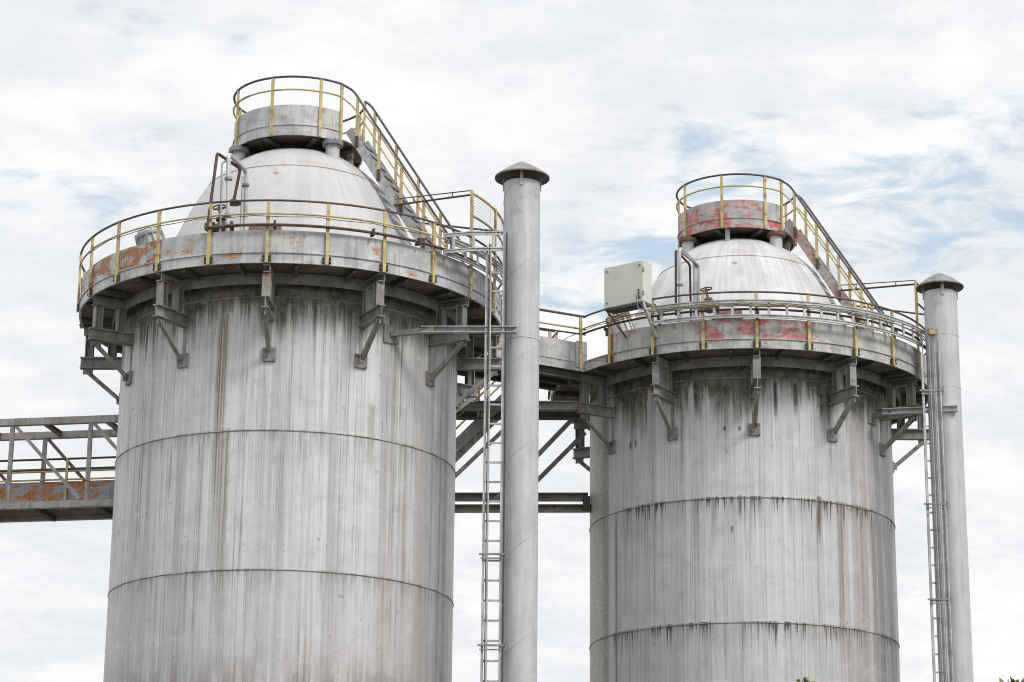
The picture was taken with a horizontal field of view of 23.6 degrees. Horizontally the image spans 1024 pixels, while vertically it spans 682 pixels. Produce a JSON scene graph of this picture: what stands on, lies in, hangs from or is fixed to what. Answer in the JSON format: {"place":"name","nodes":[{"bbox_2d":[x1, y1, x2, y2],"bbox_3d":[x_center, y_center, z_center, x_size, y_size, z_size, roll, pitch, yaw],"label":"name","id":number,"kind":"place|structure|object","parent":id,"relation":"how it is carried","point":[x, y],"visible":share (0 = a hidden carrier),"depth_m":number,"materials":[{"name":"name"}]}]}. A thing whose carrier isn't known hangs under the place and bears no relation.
{"place":"outdoors","nodes":[
{"label":"outdoors","id":0,"kind":"place"},
{"bbox_2d":[342,84,464,262],"bbox_3d":[-2.182,-3.070,49.944,2.528,4.684,1.076,-6,-18,21],"label":"crown stair","id":1,"kind":"object","parent":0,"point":[383,177],"visible":0.69,"depth_m":50.05,"materials":[{"name":"metal"}]},
{"bbox_2d":[0,0,1023,681],"label":"sky","id":2,"kind":"structure","parent":0,"point":[899,124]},
{"bbox_2d":[653,299,925,349],"bbox_3d":[6.389,-0.411,52.517,6.670,0.405,1.532,6,-17,-18],"label":"cable tray","id":3,"kind":"object","parent":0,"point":[804,304],"visible":0.97,"depth_m":51.86,"materials":[{"name":"grey metal"}]},
{"bbox_2d":[782,180,894,335],"bbox_3d":[7.475,-1.419,55.490,2.457,4.760,1.077,-7,-18,23],"label":"crown stair","id":4,"kind":"object","parent":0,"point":[815,259],"visible":0.68,"depth_m":55.58,"materials":[{"name":"metal"}]},
{"bbox_3d":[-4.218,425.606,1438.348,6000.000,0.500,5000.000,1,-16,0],"label":"ground","id":5,"kind":"structure","parent":0,"visible":0},
{"bbox_2d":[103,138,456,681],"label":"storage silo","id":6,"kind":"object","parent":5,"relation":"on","point":[288,515],"visible":0.84,"depth_m":46.37,"materials":[{"name":"grey paint"}]},
{"bbox_2d":[0,415,117,522],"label":"truss footbridge","id":7,"kind":"object","parent":6,"relation":"attached to","point":[65,499],"visible":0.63,"depth_m":51.15,"materials":[{"name":"metal"}]},
{"bbox_2d":[79,230,501,412],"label":"ring platform","id":8,"kind":"structure","parent":6,"relation":"attached to","point":[297,256],"depth_m":46.93,"materials":[{"name":"metal"}]},
{"bbox_2d":[219,153,249,231],"bbox_3d":[-5.319,-2.442,47.145,0.244,2.230,1.075,-5,-17,18],"label":"vent pipe","id":9,"kind":"object","parent":8,"relation":"on","point":[245,184],"visible":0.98,"depth_m":46.97,"materials":[{"name":"metal"}]},
{"bbox_2d":[76,190,503,357],"bbox_3d":[-4.502,-1.395,50.456,8.727,2.375,8.746,1,-16,0],"label":"guardrail","id":10,"kind":"object","parent":8,"relation":"on","point":[208,259],"visible":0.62,"depth_m":47.12,"materials":[{"name":"yellow metal"}]},
{"bbox_2d":[443,235,502,284],"bbox_3d":[-0.468,-1.360,48.978,0.480,0.395,3.940,-5,-17,19],"label":"cable tray","id":11,"kind":"object","parent":10,"relation":"attached to","point":[496,264],"visible":0.5,"depth_m":47.94,"materials":[{"name":"metal"}]},
{"bbox_2d":[204,220,495,274],"bbox_3d":[-2.692,-1.855,47.230,6.456,0.130,1.474,9,-19,-28],"label":"rail pipe","id":12,"kind":"object","parent":8,"relation":"on","point":[418,241],"visible":0.96,"depth_m":46.29,"materials":[{"name":"metal"}]},
{"bbox_2d":[206,152,240,228],"bbox_3d":[-5.476,-2.759,46.961,0.623,1.610,1.225,1,-16,0],"label":"gooseneck pipe","id":13,"kind":"object","parent":12,"relation":"attached to","point":[213,185],"visible":0.83,"depth_m":46.79,"materials":[{"name":"metal"}]},
{"bbox_2d":[212,204,233,231],"bbox_3d":[-5.604,-2.344,47.316,0.411,0.586,0.279,-2,-17,8],"label":"gate valve","id":14,"kind":"object","parent":13,"relation":"attached to","point":[222,223],"visible":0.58,"depth_m":47.26,"materials":[{"name":"grey metal"}]},
{"bbox_2d":[455,378,500,462],"bbox_3d":[-1.370,2.045,54.480,3.272,4.406,0.983,1,-16,0],"label":"stair","id":15,"kind":"object","parent":8,"relation":"attached to","point":[469,436],"visible":0.17,"depth_m":54.27,"materials":[{"name":"metal"}]},
{"bbox_2d":[456,410,582,419],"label":"link beam","id":16,"kind":"structure","parent":15,"relation":"attached to","point":[543,415],"depth_m":54.24,"materials":[{"name":"metal"}]},
{"bbox_2d":[455,430,500,478],"bbox_3d":[-0.977,2.702,53.619,1.657,1.657,0.080,1,-16,0],"label":"diagonal brace","id":17,"kind":"object","parent":8,"relation":"attached to","point":[474,457],"visible":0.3,"depth_m":53.62,"materials":[{"name":"metal"}]},
{"bbox_2d":[457,334,586,391],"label":"link walkway","id":18,"kind":"structure","parent":8,"relation":"attached to","point":[559,361],"depth_m":53.30,"materials":[{"name":"metal"}]},
{"bbox_2d":[483,308,585,370],"bbox_3d":[0.109,0.007,53.496,2.709,1.280,1.360,10,-19,-29],"label":"walkway guardrail","id":19,"kind":"object","parent":18,"relation":"on","point":[580,328],"visible":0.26,"depth_m":53.48,"materials":[{"name":"yellow metal"}]},
{"bbox_2d":[232,105,362,167],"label":"crown platform","id":20,"kind":"structure","parent":6,"relation":"on","point":[295,124],"depth_m":50.19,"materials":[{"name":"metal"}]},
{"bbox_2d":[233,75,365,168],"bbox_3d":[-4.473,-4.445,51.365,2.799,1.290,2.799,1,-16,0],"label":"crown guardrail","id":21,"kind":"object","parent":20,"relation":"on","point":[239,110],"visible":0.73,"depth_m":50.35,"materials":[{"name":"yellow metal"}]},
{"bbox_2d":[383,324,516,344],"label":"tie beam","id":22,"kind":"structure","parent":6,"relation":"attached to","point":[392,334],"depth_m":47.17,"materials":[{"name":"metal"}]},
{"bbox_2d":[477,231,507,681],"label":"cable ladder","id":23,"kind":"object","parent":5,"relation":"on","point":[485,540],"visible":1,"depth_m":46.27,"materials":[{"name":"metal"}]},
{"bbox_2d":[443,231,502,253],"bbox_3d":[-0.738,-1.914,47.481,1.216,0.564,0.041,5,-17,-13],"label":"cable tray","id":24,"kind":"object","parent":23,"relation":"attached to","point":[473,247],"visible":1,"depth_m":47.47,"materials":[{"name":"metal"}]},
{"bbox_2d":[495,161,549,681],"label":"exhaust stack","id":25,"kind":"object","parent":5,"relation":"on","point":[522,182],"visible":0.91,"depth_m":46.78,"materials":[{"name":"metal"}]},
{"bbox_2d":[589,229,899,681],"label":"storage silo","id":26,"kind":"object","parent":5,"relation":"on","point":[725,546],"visible":0.74,"depth_m":52.08,"materials":[{"name":"white paint"}]},
{"bbox_2d":[677,200,794,251],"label":"crown platform","id":27,"kind":"structure","parent":26,"relation":"on","point":[744,217],"depth_m":55.77,"materials":[{"name":"metal"}]},
{"bbox_2d":[676,173,796,245],"bbox_3d":[5.217,-2.823,56.951,2.799,1.290,2.799,1,-16,0],"label":"crown guardrail","id":28,"kind":"object","parent":27,"relation":"on","point":[721,186],"visible":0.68,"depth_m":55.93,"materials":[{"name":"yellow metal"}]},
{"bbox_2d":[549,319,928,472],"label":"ring platform","id":29,"kind":"structure","parent":26,"relation":"attached to","point":[730,342],"depth_m":52.42,"materials":[{"name":"metal"}]},
{"bbox_2d":[459,401,576,411],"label":"link beam","id":30,"kind":"structure","parent":29,"relation":"attached to","point":[543,406],"depth_m":53.47,"materials":[{"name":"metal"}]},
{"bbox_2d":[493,420,573,499],"bbox_3d":[0.549,2.578,54.650,1.936,2.009,0.085,-2,-17,9],"label":"diagonal brace","id":31,"kind":"object","parent":29,"relation":"attached to","point":[558,433],"visible":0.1,"depth_m":54.67,"materials":[{"name":"metal"}]},
{"bbox_2d":[538,431,585,482],"bbox_3d":[0.751,2.934,54.702,1.832,1.860,0.085,-1,-17,6],"label":"diagonal brace","id":32,"kind":"object","parent":29,"relation":"attached to","point":[548,469],"visible":0.65,"depth_m":54.73,"materials":[{"name":"metal"}]},
{"bbox_2d":[604,260,664,338],"bbox_3d":[2.626,-0.858,52.433,1.393,1.652,0.559,-10,-19,31],"label":"equipment cabinet","id":33,"kind":"object","parent":29,"relation":"on","point":[627,287],"visible":1,"depth_m":52.47,"materials":[{"name":"metal"}]},
{"bbox_2d":[677,247,699,321],"bbox_3d":[3.793,-0.932,52.788,0.168,2.092,0.954,-9,-19,29],"label":"vent pipe","id":34,"kind":"object","parent":29,"relation":"attached to","point":[696,274],"visible":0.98,"depth_m":53.03,"materials":[{"name":"metal"}]},
{"bbox_2d":[675,250,691,320],"bbox_3d":[3.702,-1.156,52.919,0.056,1.495,0.888,-7,-18,25],"label":"gooseneck pipe","id":35,"kind":"object","parent":34,"relation":"attached to","point":[689,265],"visible":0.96,"depth_m":53.09,"materials":[{"name":"grey metal"}]},
{"bbox_2d":[700,287,718,313],"bbox_3d":[4.272,-0.876,52.959,0.411,0.586,0.279,-2,-17,8],"label":"gate valve","id":36,"kind":"object","parent":34,"relation":"attached to","point":[707,296],"visible":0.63,"depth_m":52.91,"materials":[{"name":"metal"}]},
{"bbox_2d":[548,280,925,425],"bbox_3d":[5.189,0.227,56.042,8.728,2.375,8.745,1,-16,0],"label":"guardrail","id":37,"kind":"object","parent":29,"relation":"on","point":[756,343],"visible":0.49,"depth_m":52.35,"materials":[{"name":"yellow metal"}]},
{"bbox_2d":[582,308,919,341],"bbox_3d":[5.289,-0.256,52.818,7.568,0.251,2.401,1,-16,0],"label":"rail pipe","id":38,"kind":"object","parent":29,"relation":"attached to","point":[605,329],"visible":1,"depth_m":52.17,"materials":[{"name":"metal"}]},
{"bbox_2d":[867,405,957,425],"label":"tie beam","id":39,"kind":"structure","parent":26,"relation":"attached to","point":[873,415],"depth_m":53.02,"materials":[{"name":"metal"}]},
{"bbox_2d":[796,677,814,681],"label":"sapling","id":40,"kind":"object","parent":5,"relation":"on","point":[804,679],"visible":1,"depth_m":35.06,"materials":[{"name":"green plant"}]},
{"bbox_2d":[920,339,953,681],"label":"cable ladder","id":41,"kind":"object","parent":5,"relation":"on","point":[945,601],"visible":1,"depth_m":51.90,"materials":[{"name":"metal"}]},
{"bbox_2d":[916,273,973,681],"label":"exhaust stack","id":42,"kind":"object","parent":5,"relation":"on","point":[939,292],"visible":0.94,"depth_m":52.53,"materials":[{"name":"metal"}]},
{"bbox_2d":[922,328,935,352],"bbox_3d":[9.045,0.012,53.233,0.398,0.576,0.177,7,-18,-21],"label":"junction box","id":43,"kind":"object","parent":42,"relation":"attached to","point":[931,331],"visible":1,"depth_m":53.26,"materials":[{"name":"beige plastic"}]},
{"bbox_2d":[999,676,1023,681],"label":"leafy tree","id":44,"kind":"object","parent":5,"relation":"on","point":[1012,680],"visible":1,"depth_m":19.98,"materials":[{"name":"green plant"}]},
{"bbox_3d":[-3.993,9.345,53.269,0.250,15.300,0.250,1,-16,0],"label":"rear column","id":45,"kind":"object","parent":5,"relation":"on","visible":0},
{"bbox_2d":[455,492,587,501],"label":"link beam","id":46,"kind":"structure","parent":45,"relation":"attached to","point":[542,496],"depth_m":54.90,"materials":[{"name":"metal"}]},
{"bbox_2d":[455,504,590,512],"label":"link beam","id":47,"kind":"structure","parent":45,"relation":"attached to","point":[542,508],"depth_m":54.80,"materials":[{"name":"metal"}]},
{"bbox_2d":[583,496,589,510],"bbox_3d":[1.664,3.647,54.756,0.160,0.320,0.200,1,-16,0],"label":"beam packer","id":48,"kind":"object","parent":47,"relation":"on","point":[586,503],"visible":1,"depth_m":54.66,"materials":[{"name":"metal"}]}
]}

